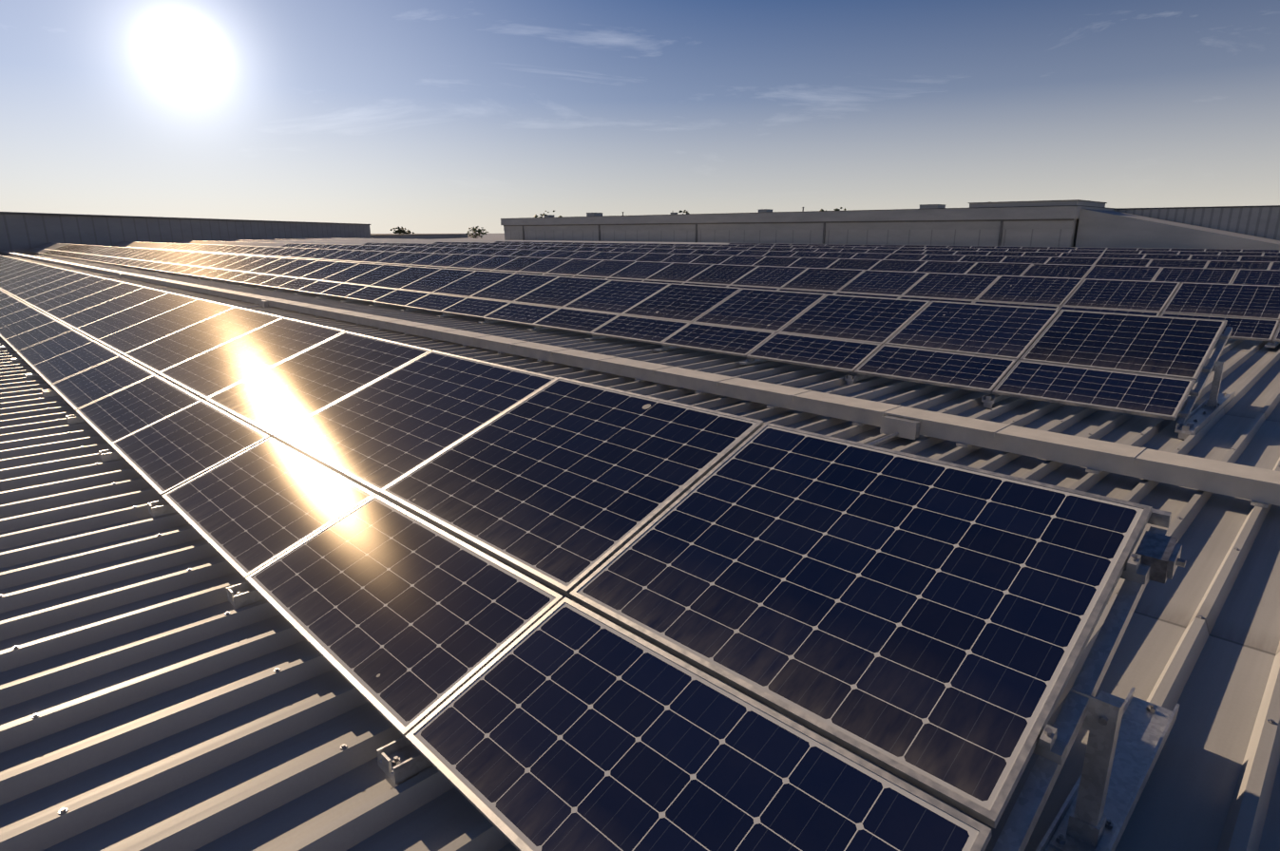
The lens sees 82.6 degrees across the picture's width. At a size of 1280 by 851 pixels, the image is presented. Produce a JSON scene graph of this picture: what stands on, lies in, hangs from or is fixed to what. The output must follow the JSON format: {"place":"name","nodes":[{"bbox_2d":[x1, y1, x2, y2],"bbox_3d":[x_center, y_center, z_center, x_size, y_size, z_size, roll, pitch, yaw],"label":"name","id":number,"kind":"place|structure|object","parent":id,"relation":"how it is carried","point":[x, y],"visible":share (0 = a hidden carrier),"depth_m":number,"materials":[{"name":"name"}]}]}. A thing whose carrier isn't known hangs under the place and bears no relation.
{"place":"outdoors","nodes":[
{"label":"outdoors","id":0,"kind":"place"},
{"bbox_2d":[0,211,468,254],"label":"warehouse","id":1,"kind":"structure","parent":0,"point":[21,233],"depth_m":110.69,"materials":[{"name":"grey metal"}]},
{"bbox_2d":[389,227,414,234],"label":"tree","id":2,"kind":"object","parent":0,"point":[401,231],"visible":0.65,"depth_m":303.40,"materials":[{"name":"green plant"}]},
{"bbox_2d":[465,226,488,238],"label":"tree","id":3,"kind":"object","parent":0,"point":[473,230],"visible":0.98,"depth_m":320.25,"materials":[{"name":"green plant"}]},
{"bbox_2d":[534,210,561,217],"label":"tree","id":4,"kind":"object","parent":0,"point":[535,216],"visible":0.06,"depth_m":222.50,"materials":[{"name":"green plant"}]},
{"bbox_2d":[0,233,1279,850],"bbox_3d":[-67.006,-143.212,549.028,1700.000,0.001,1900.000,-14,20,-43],"label":"roof","id":5,"kind":"structure","parent":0,"point":[1184,800],"depth_m":4.04,"materials":[{"name":"metal"}]},
{"bbox_2d":[0,255,1179,850],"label":"solar row","id":6,"kind":"object","parent":5,"relation":"on","point":[924,624],"visible":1,"depth_m":3.69,"materials":[{"name":"glass"}]},
{"bbox_2d":[1039,508,1186,752],"bbox_3d":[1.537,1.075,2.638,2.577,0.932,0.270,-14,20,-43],"label":"mounting clamp","id":7,"kind":"object","parent":6,"relation":"on","point":[1159,554],"visible":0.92,"depth_m":3.20,"materials":[{"name":"metal"}]},
{"bbox_2d":[25,242,1235,439],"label":"solar row","id":8,"kind":"object","parent":5,"relation":"on","point":[1141,366],"visible":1,"depth_m":13.47,"materials":[{"name":"glass"}]},
{"bbox_2d":[0,255,1279,850],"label":"roof ribs","id":9,"kind":"object","parent":5,"relation":"on","point":[46,448],"visible":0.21,"depth_m":4.87,"materials":[{"name":"metal"}]},
{"bbox_2d":[0,251,1279,508],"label":"cable tray","id":10,"kind":"object","parent":5,"relation":"on","point":[1259,487],"visible":0.92,"depth_m":9.09,"materials":[{"name":"paint"}]},
{"bbox_2d":[111,241,1279,347],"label":"solar row","id":11,"kind":"object","parent":5,"relation":"on","point":[1250,312],"visible":0.71,"depth_m":22.70,"materials":[{"name":"glass"}]},
{"bbox_2d":[173,240,1279,286],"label":"solar row","id":12,"kind":"object","parent":5,"relation":"on","point":[1265,277],"visible":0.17,"depth_m":33.11,"materials":[{"name":"glass"}]},
{"bbox_2d":[222,239,1279,271],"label":"solar row","id":13,"kind":"object","parent":5,"relation":"on","point":[1213,264],"visible":0.15,"depth_m":42.77,"materials":[{"name":"glass"}]},
{"bbox_2d":[259,238,1279,265],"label":"solar row","id":14,"kind":"object","parent":5,"relation":"on","point":[1141,256],"visible":0.23,"depth_m":52.44,"materials":[{"name":"glass"}]},
{"bbox_2d":[290,238,1279,256],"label":"solar row","id":15,"kind":"object","parent":5,"relation":"on","point":[1049,250],"visible":0.21,"depth_m":61.83,"materials":[{"name":"glass"}]},
{"bbox_2d":[317,237,1279,252],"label":"solar row","id":16,"kind":"object","parent":5,"relation":"on","point":[1136,249],"visible":0.23,"depth_m":71.03,"materials":[{"name":"glass"}]},
{"bbox_2d":[0,0,1279,233],"label":"sky","id":17,"kind":"structure","parent":0,"point":[416,116],"materials":[{"name":"blue"}]},
{"bbox_2d":[500,199,1279,249],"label":"warehouse","id":18,"kind":"structure","parent":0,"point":[1069,223],"depth_m":116.30,"materials":[{"name":"metal"}]}
]}

